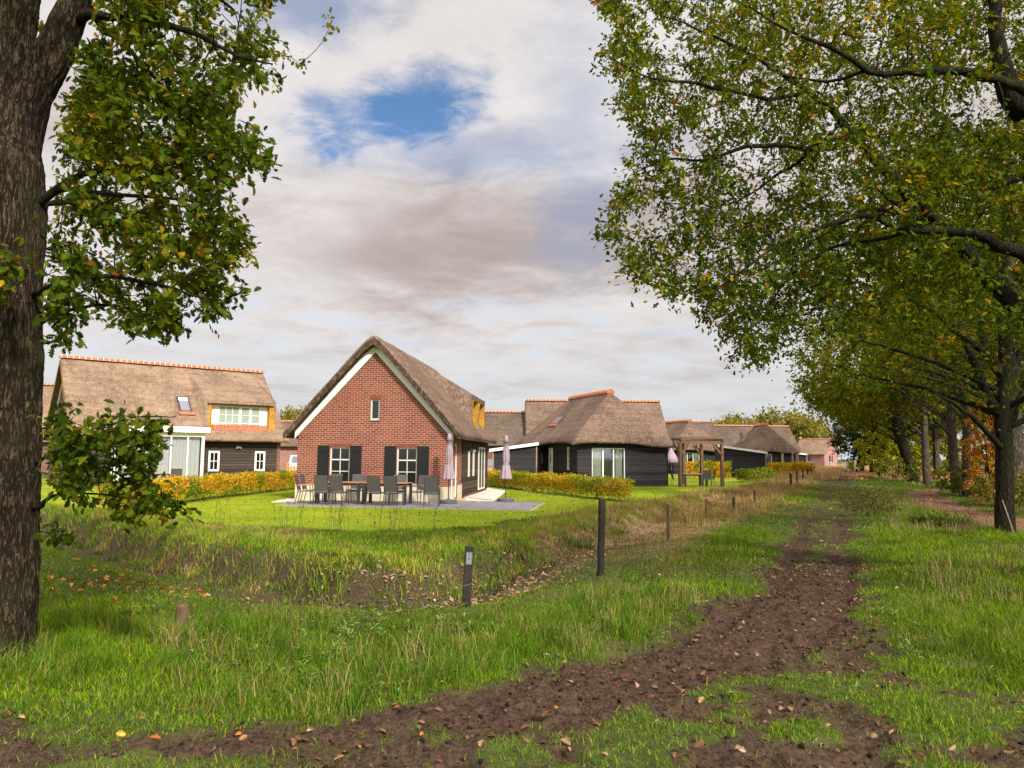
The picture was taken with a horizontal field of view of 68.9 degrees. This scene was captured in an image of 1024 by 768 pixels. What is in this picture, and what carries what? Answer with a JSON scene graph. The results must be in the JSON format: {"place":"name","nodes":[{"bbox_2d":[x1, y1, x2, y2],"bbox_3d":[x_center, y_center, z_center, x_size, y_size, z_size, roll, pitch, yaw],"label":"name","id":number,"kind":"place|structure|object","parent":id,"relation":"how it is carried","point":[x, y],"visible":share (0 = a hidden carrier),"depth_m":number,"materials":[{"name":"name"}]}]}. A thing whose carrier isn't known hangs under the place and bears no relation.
{"place":"outdoors","nodes":[
{"label":"outdoors","id":0,"kind":"place"},
{"bbox_2d":[41,474,774,530],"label":"lawn","id":1,"kind":"structure","parent":0,"point":[46,489],"depth_m":23.31,"materials":[{"name":"green plant"}]},
{"bbox_2d":[43,354,289,485],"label":"thatched house","id":2,"kind":"structure","parent":1,"relation":"on","point":[225,420],"depth_m":43.27,"materials":[{"name":"beige plant"}]},
{"bbox_2d":[176,396,195,414],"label":"roof window","id":3,"kind":"structure","parent":2,"relation":"in","point":[184,405],"depth_m":43.34,"materials":[{"name":"glass"}]},
{"bbox_2d":[208,451,219,470],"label":"window","id":4,"kind":"structure","parent":2,"relation":"in","point":[213,456],"depth_m":42.72,"materials":[{"name":"white paint"}]},
{"bbox_2d":[218,406,239,423],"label":"window","id":5,"kind":"structure","parent":2,"relation":"in","point":[227,414],"depth_m":43.76,"materials":[{"name":"glass"}]},
{"bbox_2d":[240,407,250,423],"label":"window","id":6,"kind":"structure","parent":2,"relation":"in","point":[245,411],"depth_m":44.33,"materials":[{"name":"white paint"}]},
{"bbox_2d":[250,407,259,424],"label":"window","id":7,"kind":"structure","parent":2,"relation":"in","point":[255,412],"depth_m":44.70,"materials":[{"name":"glass"}]},
{"bbox_2d":[254,451,264,470],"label":"window","id":8,"kind":"structure","parent":2,"relation":"in","point":[259,463],"depth_m":44.35,"materials":[{"name":"white paint"}]},
{"bbox_2d":[94,468,296,510],"bbox_3d":[-11.238,3.897,29.158,0.999,1.229,16.839,0,-6,2],"label":"beech hedge","id":9,"kind":"object","parent":1,"relation":"on","point":[262,479],"visible":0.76,"depth_m":28.67,"materials":[{"name":"yellow plant"}]},
{"bbox_2d":[283,336,496,501],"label":"thatched house","id":10,"kind":"structure","parent":1,"relation":"on","point":[377,406],"depth_m":28.43,"materials":[{"name":"red brick"}]},
{"bbox_2d":[330,447,349,480],"bbox_3d":[-6.542,3.106,28.434,0.780,1.410,0.074,0,-6,6],"label":"window","id":11,"kind":"structure","parent":10,"relation":"in","point":[339,456],"depth_m":28.44,"materials":[{"name":"glass"}]},
{"bbox_2d":[371,399,379,419],"bbox_3d":[-5.204,0.976,28.509,0.360,0.790,0.070,0,-6,6],"label":"window","id":12,"kind":"structure","parent":10,"relation":"in","point":[375,403],"depth_m":28.50,"materials":[{"name":"beige paint"}]},
{"bbox_2d":[397,447,416,484],"bbox_3d":[-3.955,3.106,28.176,0.780,1.410,0.074,0,-6,6],"label":"window","id":13,"kind":"structure","parent":10,"relation":"in","point":[406,457],"depth_m":28.18,"materials":[{"name":"beige paint"}]},
{"bbox_2d":[478,447,484,489],"bbox_3d":[-1.466,4.038,35.819,0.070,1.990,2.000,0,-6,6],"label":"door","id":14,"kind":"structure","parent":10,"relation":"in","point":[481,450],"depth_m":35.76,"materials":[{"name":"beige paint"}]},
{"bbox_2d":[275,500,544,510],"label":"terrace","id":15,"kind":"structure","parent":1,"relation":"on","point":[489,505],"depth_m":25.76,"materials":[{"name":"concrete"}]},
{"bbox_2d":[294,474,313,503],"bbox_3d":[-7.260,3.669,26.058,0.597,1.006,0.550,1,-6,-5],"label":"garden chair","id":16,"kind":"object","parent":15,"relation":"on","point":[298,484],"visible":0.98,"depth_m":26.04,"materials":[{"name":"metal"}]},
{"bbox_2d":[313,475,333,504],"bbox_3d":[-6.495,3.644,25.719,0.550,1.006,0.597,0,-6,7],"label":"garden chair","id":17,"kind":"object","parent":15,"relation":"on","point":[321,485],"visible":0.89,"depth_m":25.51,"materials":[{"name":"metal"}]},
{"bbox_2d":[328,475,349,504],"bbox_3d":[-5.954,3.644,25.670,0.550,1.006,0.597,-1,-6,13],"label":"garden chair","id":18,"kind":"object","parent":15,"relation":"on","point":[336,485],"visible":0.95,"depth_m":25.48,"materials":[{"name":"grey fabric"}]},
{"bbox_2d":[315,481,366,503],"bbox_3d":[-6.052,3.848,26.494,1.600,0.750,0.894,0,-6,7],"label":"garden table","id":19,"kind":"object","parent":15,"relation":"on","point":[347,483],"visible":0.4,"depth_m":26.10,"materials":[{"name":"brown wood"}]},
{"bbox_2d":[346,474,364,502],"bbox_3d":[-5.686,3.794,27.201,0.550,1.006,0.597,0,-6,8],"label":"garden chair","id":20,"kind":"object","parent":15,"relation":"on","point":[358,477],"visible":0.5,"depth_m":27.44,"materials":[{"name":"grey fabric"}]},
{"bbox_2d":[365,476,385,505],"bbox_3d":[-4.665,3.647,25.570,0.550,1.006,0.597,-1,-6,11],"label":"garden chair","id":21,"kind":"object","parent":15,"relation":"on","point":[373,485],"visible":0.86,"depth_m":25.37,"materials":[{"name":"grey fabric"}]},
{"bbox_2d":[362,482,412,504],"bbox_3d":[-4.389,3.845,26.295,1.600,0.750,0.894,0,-6,7],"label":"garden table","id":22,"kind":"object","parent":15,"relation":"on","point":[404,484],"visible":0.66,"depth_m":25.98,"materials":[{"name":"metal"}]},
{"bbox_2d":[383,476,402,505],"bbox_3d":[-4.072,3.648,25.520,0.550,1.006,0.597,-1,-6,13],"label":"garden chair","id":23,"kind":"object","parent":15,"relation":"on","point":[390,486],"visible":0.98,"depth_m":25.33,"materials":[{"name":"grey fabric"}]},
{"bbox_2d":[411,475,429,503],"bbox_3d":[-3.298,3.769,26.697,0.550,1.006,0.597,-3,-6,30],"label":"garden chair","id":24,"kind":"object","parent":15,"relation":"on","point":[420,484],"visible":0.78,"depth_m":26.93,"materials":[{"name":"grey fabric"}]},
{"bbox_2d":[423,476,439,505],"bbox_3d":[-2.740,3.656,25.469,0.550,1.006,0.597,1,-6,-1],"label":"garden chair","id":25,"kind":"object","parent":15,"relation":"on","point":[431,486],"visible":1,"depth_m":25.27,"materials":[{"name":"grey fabric"}]},
{"bbox_2d":[440,434,456,503],"bbox_3d":[-2.280,3.047,26.983,0.640,2.510,0.640,1,-6,0],"label":"parasol","id":26,"kind":"object","parent":15,"relation":"on","point":[448,474],"visible":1,"depth_m":26.90,"materials":[{"name":"fabric"}]},
{"bbox_2d":[497,435,513,501],"bbox_3d":[-0.230,3.212,28.380,0.640,2.510,0.640,-3,-7,33],"label":"parasol","id":27,"kind":"object","parent":15,"relation":"on","point":[505,473],"visible":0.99,"depth_m":28.30,"materials":[{"name":"fabric"}]},
{"bbox_2d":[463,488,504,501],"bbox_3d":[-1.150,5.135,35.034,1.773,0.062,15.414,1,-6,0],"label":"gravel bed","id":28,"kind":"object","parent":1,"relation":"on","point":[487,495],"visible":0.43,"depth_m":32.54,"materials":[{"name":"gravel"}]},
{"bbox_2d":[489,442,538,483],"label":"garden shed","id":29,"kind":"structure","parent":1,"relation":"on","point":[523,457],"depth_m":47.34,"materials":[{"name":"white paint"}]},
{"bbox_2d":[487,469,635,500],"bbox_3d":[1.421,4.784,36.523,0.793,1.120,16.400,3,-6,-23],"label":"beech hedge","id":30,"kind":"object","parent":1,"relation":"on","point":[560,482],"visible":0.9,"depth_m":33.62,"materials":[{"name":"yellow plant"}]},
{"bbox_2d":[514,389,677,485],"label":"thatched house","id":31,"kind":"structure","parent":1,"relation":"on","point":[603,433],"depth_m":45.41,"materials":[{"name":"thatch"},{"name":"black-stained wood boards"},{"name":"terracotta tile"}]},
{"bbox_2d":[592,448,624,484],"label":"glass door","id":32,"kind":"structure","parent":31,"relation":"in","point":[597,453],"depth_m":44.51,"materials":[{"name":"white paint"}]},
{"bbox_2d":[525,399,668,436],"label":"thatched house","id":33,"kind":"structure","parent":1,"relation":"on","point":[538,411],"depth_m":64.69,"materials":[{"name":"brown plant"}]},
{"bbox_2d":[668,448,677,478],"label":"parasol","id":34,"kind":"object","parent":1,"relation":"on","point":[672,457],"visible":0.82,"depth_m":60.35,"materials":[{"name":"pink fabric"}]},
{"bbox_2d":[669,437,724,486],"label":"pergola","id":35,"kind":"object","parent":1,"relation":"on","point":[681,442],"visible":0.69,"depth_m":45.79,"materials":[{"name":"brown wood"}]},
{"bbox_2d":[686,460,732,478],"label":"beech hedge","id":36,"kind":"object","parent":1,"relation":"on","point":[708,464],"visible":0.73,"depth_m":61.49,"materials":[{"name":"yellow plant"}]},
{"bbox_2d":[712,445,766,476],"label":"garden shed","id":37,"kind":"structure","parent":1,"relation":"on","point":[739,458],"depth_m":69.05,"materials":[{"name":"white paint"}]},
{"bbox_2d":[732,423,799,472],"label":"thatched house","id":38,"kind":"structure","parent":1,"relation":"on","point":[773,444],"depth_m":87.78,"materials":[{"name":"white paint"}]},
{"bbox_2d":[0,463,880,767],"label":"dirt track","id":39,"kind":"structure","parent":0,"point":[400,727],"depth_m":5.92,"materials":[{"name":"brown soil"}]},
{"bbox_2d":[0,556,1023,767],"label":"soil clods","id":40,"kind":"object","parent":39,"relation":"on","point":[580,698],"visible":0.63,"depth_m":5.39,"materials":[{"name":"brown soil"}]},
{"bbox_2d":[0,460,1023,767],"bbox_3d":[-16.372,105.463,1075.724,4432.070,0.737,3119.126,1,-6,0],"label":"ground","id":41,"kind":"structure","parent":0,"point":[716,752],"depth_m":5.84,"materials":[{"name":"green plant"}]},
{"bbox_2d":[41,383,53,472],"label":"thatched house","id":42,"kind":"structure","parent":41,"relation":"on","point":[47,391],"depth_m":64.31,"materials":[{"name":"brown brick"}]},
{"bbox_2d":[0,0,339,662],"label":"oak tree","id":43,"kind":"object","parent":41,"relation":"on","point":[34,69],"visible":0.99,"depth_m":6.14,"materials":[{"name":"green plant"}]},
{"bbox_2d":[175,603,189,629],"bbox_3d":[-3.218,2.420,7.262,0.128,0.538,0.129,1,-6,0],"label":"wooden stump","id":44,"kind":"object","parent":41,"relation":"on","point":[180,608],"visible":0.4,"depth_m":7.23,"materials":[{"name":"wood"}]},
{"bbox_2d":[39,543,333,616],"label":"orange leaves","id":45,"kind":"object","parent":41,"relation":"on","point":[121,577],"visible":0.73,"depth_m":10.18,"materials":[{"name":"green plant"}]},
{"bbox_2d":[280,420,297,469],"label":"thatched house","id":46,"kind":"structure","parent":41,"relation":"on","point":[287,450],"depth_m":81.47,"materials":[{"name":"pink brick"}]},
{"bbox_2d":[280,405,305,419],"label":"horizon tree","id":47,"kind":"object","parent":41,"relation":"on","point":[288,413],"visible":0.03,"depth_m":126.64,"materials":[{"name":"green plant"}]},
{"bbox_2d":[214,493,437,533],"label":"tall weed stems","id":48,"kind":"object","parent":41,"relation":"on","point":[392,520],"visible":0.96,"depth_m":16.71,"materials":[{"name":"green plant"}]},
{"bbox_2d":[40,510,631,610],"bbox_3d":[-5.337,3.292,15.607,17.222,0.870,11.414,1,-6,0],"label":"ditch growth","id":49,"kind":"object","parent":41,"relation":"on","point":[487,587],"visible":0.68,"depth_m":13.60,"materials":[{"name":"green plant"}]},
{"bbox_2d":[62,564,640,671],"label":"foreground stems","id":50,"kind":"object","parent":41,"relation":"on","point":[223,643],"visible":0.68,"depth_m":7.75,"materials":[{"name":"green plant"}]},
{"bbox_2d":[0,565,706,725],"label":"long verge grass","id":51,"kind":"structure","parent":41,"relation":"on","point":[486,660],"depth_m":6.46,"materials":[{"name":"green plant"}]},
{"bbox_2d":[40,493,710,610],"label":"bank tussocks","id":52,"kind":"object","parent":41,"relation":"on","point":[283,538],"visible":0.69,"depth_m":13.89,"materials":[{"name":"green plant"}]},
{"bbox_2d":[306,530,628,611],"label":"ditch leaves","id":53,"kind":"object","parent":41,"relation":"on","point":[535,581],"visible":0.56,"depth_m":11.91,"materials":[{"name":"brown plant"}]},
{"bbox_2d":[462,546,473,607],"bbox_3d":[-0.515,2.328,8.603,0.130,0.903,0.104,1,-6,-7],"label":"trail marker","id":54,"kind":"object","parent":41,"relation":"on","point":[467,575],"visible":0.81,"depth_m":8.57,"materials":[{"name":"wood"}]},
{"bbox_2d":[42,469,950,486],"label":"distant grass","id":55,"kind":"structure","parent":41,"relation":"on","point":[880,482],"depth_m":56.16,"materials":[{"name":"plant"}]},
{"bbox_2d":[485,410,524,458],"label":"thatched house","id":56,"kind":"structure","parent":41,"relation":"on","point":[500,425],"depth_m":63.84,"materials":[{"name":"brown brick"}]},
{"bbox_2d":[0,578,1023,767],"bbox_3d":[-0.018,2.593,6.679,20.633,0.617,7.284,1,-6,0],"label":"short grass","id":57,"kind":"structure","parent":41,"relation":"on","point":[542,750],"depth_m":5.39,"materials":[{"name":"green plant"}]},
{"bbox_2d":[0,548,1023,767],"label":"fallen leaves","id":58,"kind":"object","parent":41,"relation":"on","point":[1008,748],"visible":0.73,"depth_m":5.37,"materials":[{"name":"brown plant"}]},
{"bbox_2d":[0,597,1023,715],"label":"broad leaf weeds","id":59,"kind":"object","parent":41,"relation":"on","point":[550,653],"visible":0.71,"depth_m":6.95,"materials":[{"name":"green plant"}]},
{"bbox_2d":[39,513,1023,609],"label":"grass","id":60,"kind":"structure","parent":41,"relation":"on","point":[979,533],"depth_m":13.15,"materials":[{"name":"green plant"}]},
{"bbox_2d":[473,525,665,597],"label":"ditch bed stems","id":61,"kind":"object","parent":41,"relation":"on","point":[595,556],"visible":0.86,"depth_m":12.61,"materials":[{"name":"brown plant"}]},
{"bbox_2d":[597,498,605,575],"bbox_3d":[1.330,2.412,11.159,0.142,1.384,0.110,1,-6,0],"label":"fence post","id":62,"kind":"object","parent":41,"relation":"on","point":[601,535],"visible":0.83,"depth_m":11.13,"materials":[{"name":"wood"}]},
{"bbox_2d":[666,504,669,539],"bbox_3d":[3.321,3.067,15.886,0.073,1.003,0.072,1,-6,0],"label":"fence post","id":63,"kind":"object","parent":41,"relation":"on","point":[667,523],"visible":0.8,"depth_m":15.87,"materials":[{"name":"wood"}]},
{"bbox_2d":[735,467,775,481],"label":"beech hedge","id":64,"kind":"object","parent":41,"relation":"on","point":[749,474],"visible":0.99,"depth_m":56.26,"materials":[{"name":"green plant"}]},
{"bbox_2d":[688,469,822,505],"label":"dry grass","id":65,"kind":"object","parent":41,"relation":"on","point":[755,483],"visible":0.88,"depth_m":37.50,"materials":[{"name":"brown plant"}]},
{"bbox_2d":[714,424,801,452],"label":"thatched house","id":66,"kind":"structure","parent":41,"relation":"on","point":[731,435],"depth_m":100.54,"materials":[{"name":"brown brick"}]},
{"bbox_2d":[542,480,1017,571],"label":"lane leaves","id":67,"kind":"object","parent":41,"relation":"on","point":[762,565],"visible":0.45,"depth_m":19.21,"materials":[{"name":"brown plant"}]},
{"bbox_2d":[743,403,831,443],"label":"horizon tree","id":68,"kind":"object","parent":41,"relation":"on","point":[806,424],"visible":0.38,"depth_m":213.15,"materials":[{"name":"green plant"}]},
{"bbox_2d":[766,460,815,475],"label":"beech hedge","id":69,"kind":"object","parent":41,"relation":"on","point":[788,466],"visible":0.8,"depth_m":72.49,"materials":[{"name":"orange plant"}]},
{"bbox_2d":[588,0,1023,376],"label":"oak tree","id":70,"kind":"object","parent":41,"relation":"on","point":[954,236],"visible":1,"depth_m":9.93,"materials":[{"name":"green plant"}]},
{"bbox_2d":[770,409,841,455],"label":"horizon tree","id":71,"kind":"object","parent":41,"relation":"on","point":[824,427],"visible":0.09,"depth_m":219.35,"materials":[{"name":"green plant"}]},
{"bbox_2d":[798,438,838,465],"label":"thatched house","id":72,"kind":"structure","parent":41,"relation":"on","point":[816,451],"depth_m":196.37,"materials":[{"name":"pink brick"}]},
{"bbox_2d":[797,326,914,475],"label":"lane tree","id":73,"kind":"object","parent":41,"relation":"on","point":[840,418],"visible":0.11,"depth_m":77.24,"materials":[{"name":"green plant"}]},
{"bbox_2d":[835,470,884,479],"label":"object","id":74,"kind":"object","parent":41,"relation":"on","point":[851,474],"visible":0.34,"depth_m":78.82,"materials":[{"name":"brown plant"}]},
{"bbox_2d":[826,411,911,472],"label":"lane tree","id":75,"kind":"object","parent":41,"relation":"on","point":[839,439],"visible":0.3,"depth_m":96.42,"materials":[{"name":"green plant"}]},
{"bbox_2d":[835,481,904,506],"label":"grass","id":76,"kind":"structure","parent":41,"relation":"on","point":[871,491],"depth_m":27.52,"materials":[{"name":"green plant"}]},
{"bbox_2d":[840,493,906,516],"bbox_3d":[11.195,3.792,23.219,1.880,0.862,2.040,1,-6,0],"label":"shrub","id":77,"kind":"object","parent":41,"relation":"on","point":[875,508],"visible":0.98,"depth_m":23.08,"materials":[{"name":"green plant"}]},
{"bbox_2d":[727,85,1023,532],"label":"oak tree","id":78,"kind":"object","parent":41,"relation":"on","point":[1001,401],"visible":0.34,"depth_m":17.96,"materials":[{"name":"green plant"}]},
{"bbox_2d":[771,465,987,480],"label":"pale field grass","id":79,"kind":"structure","parent":41,"relation":"on","point":[827,473],"depth_m":69.17,"materials":[{"name":"plant"}]},
{"bbox_2d":[826,354,938,471],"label":"lane tree","id":80,"kind":"object","parent":41,"relation":"on","point":[858,462],"visible":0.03,"depth_m":106.97,"materials":[{"name":"green plant"}]},
{"bbox_2d":[784,284,984,481],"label":"lane tree","id":81,"kind":"object","parent":41,"relation":"on","point":[897,428],"visible":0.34,"depth_m":60.27,"materials":[{"name":"green plant"}]},
{"bbox_2d":[847,421,940,474],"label":"shrub","id":82,"kind":"object","parent":41,"relation":"on","point":[891,446],"visible":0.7,"depth_m":67.56,"materials":[{"name":"green plant"}]},
{"bbox_2d":[868,418,944,469],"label":"lane tree","id":83,"kind":"object","parent":41,"relation":"on","point":[914,422],"visible":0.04,"depth_m":96.96,"materials":[{"name":"green plant"}]},
{"bbox_2d":[868,457,948,481],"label":"shrub","id":84,"kind":"object","parent":41,"relation":"on","point":[903,473],"visible":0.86,"depth_m":58.69,"materials":[{"name":"green plant"}]},
{"bbox_2d":[851,254,993,484],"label":"lane tree","id":85,"kind":"object","parent":41,"relation":"on","point":[926,472],"visible":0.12,"depth_m":54.22,"materials":[{"name":"green plant"}]},
{"bbox_2d":[832,117,1023,505],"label":"lane tree","id":86,"kind":"object","parent":41,"relation":"on","point":[1018,435],"visible":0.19,"depth_m":29.27,"materials":[{"name":"green plant"}]},
{"bbox_2d":[864,357,993,473],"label":"lane tree","id":87,"kind":"object","parent":41,"relation":"on","point":[936,436],"visible":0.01,"depth_m":65.77,"materials":[{"name":"green plant"}]},
{"bbox_2d":[879,204,1001,496],"bbox_3d":[22.052,-1.493,37.163,6.956,14.626,7.663,5,-7,-36],"label":"lane tree","id":88,"kind":"object","parent":41,"relation":"on","point":[966,433],"visible":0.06,"depth_m":36.44,"materials":[{"name":"green plant"}]},
{"bbox_2d":[887,489,993,524],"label":"lane weeds","id":89,"kind":"object","parent":41,"relation":"on","point":[940,504],"visible":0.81,"depth_m":22.77,"materials":[{"name":"green plant"}]},
{"bbox_2d":[858,214,1023,493],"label":"lane tree","id":90,"kind":"object","parent":41,"relation":"on","point":[950,419],"visible":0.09,"depth_m":40.00,"materials":[{"name":"green plant"}]},
{"bbox_2d":[907,510,981,528],"bbox_3d":[11.094,3.573,19.327,1.655,0.606,1.702,1,-6,0],"label":"shrub","id":91,"kind":"object","parent":41,"relation":"on","point":[935,518],"visible":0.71,"depth_m":19.32,"materials":[{"name":"green plant"}]},
{"bbox_2d":[868,586,1023,683],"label":"corner grass","id":92,"kind":"structure","parent":41,"relation":"on","point":[938,642],"depth_m":7.17,"materials":[{"name":"green plant"}]},
{"bbox_2d":[877,493,1023,605],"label":"tan verge grass","id":93,"kind":"structure","parent":41,"relation":"on","point":[974,565],"depth_m":11.87,"materials":[{"name":"green plant"}]},
{"bbox_2d":[910,431,994,472],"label":"shrub","id":94,"kind":"object","parent":41,"relation":"on","point":[943,447],"visible":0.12,"depth_m":71.63,"materials":[{"name":"green plant"}]},
{"bbox_2d":[931,465,983,495],"bbox_3d":[22.002,4.757,36.512,2.514,1.583,2.470,1,-6,0],"label":"shrub","id":95,"kind":"object","parent":41,"relation":"on","point":[953,480],"visible":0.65,"depth_m":36.35,"materials":[{"name":"green plant"}]},
{"bbox_2d":[904,488,1023,529],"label":"footpath","id":96,"kind":"structure","parent":41,"relation":"on","point":[980,513],"depth_m":28.41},
{"bbox_2d":[910,538,1022,665],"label":"verge stems","id":97,"kind":"object","parent":41,"relation":"on","point":[976,588],"visible":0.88,"depth_m":9.81,"materials":[{"name":"green plant"}]},
{"bbox_2d":[956,407,994,495],"bbox_3d":[21.870,2.806,33.809,2.866,4.962,2.754,-2,-6,23],"label":"shrub","id":98,"kind":"object","parent":41,"relation":"on","point":[979,455],"visible":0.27,"depth_m":34.09,"materials":[{"name":"orange plant"}]},
{"bbox_2d":[963,377,994,501],"bbox_3d":[20.537,2.386,31.968,2.188,5.433,2.383,1,-6,0],"label":"shrub","id":99,"kind":"object","parent":41,"relation":"on","point":[973,452],"visible":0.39,"depth_m":32.04,"materials":[{"name":"orange plant"}]},
{"bbox_2d":[940,336,1023,475],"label":"lane tree","id":100,"kind":"object","parent":41,"relation":"on","point":[959,421],"visible":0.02,"depth_m":72.43,"materials":[{"name":"green plant"}]},
{"bbox_2d":[960,470,1023,503],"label":"shrub","id":101,"kind":"object","parent":41,"relation":"on","point":[978,480],"visible":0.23,"depth_m":28.96,"materials":[{"name":"green plant"}]},
{"bbox_2d":[967,469,1023,508],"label":"shrub","id":102,"kind":"object","parent":41,"relation":"on","point":[1019,487],"visible":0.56,"depth_m":24.78,"materials":[{"name":"green plant"}]},
{"bbox_2d":[37,0,1023,460],"label":"sky","id":103,"kind":"structure","parent":0,"point":[447,166],"materials":[{"name":"white"}]},
{"bbox_2d":[40,483,1023,534],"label":"grass","id":104,"kind":"structure","parent":0,"point":[791,498],"depth_m":26.22,"materials":[{"name":"green plant"}]},
{"bbox_2d":[498,470,832,545],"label":"dry grass","id":105,"kind":"structure","parent":0,"point":[743,490],"depth_m":24.80,"materials":[{"name":"plant"}]},
{"bbox_2d":[665,419,719,473],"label":"thatched house","id":106,"kind":"structure","parent":0,"point":[683,428],"depth_m":81.19,"materials":[{"name":"white paint"}]},
{"bbox_2d":[669,420,718,438],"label":"thatched house","id":107,"kind":"structure","parent":0,"point":[708,428],"depth_m":94.58,"materials":[{"name":"beige plant"}]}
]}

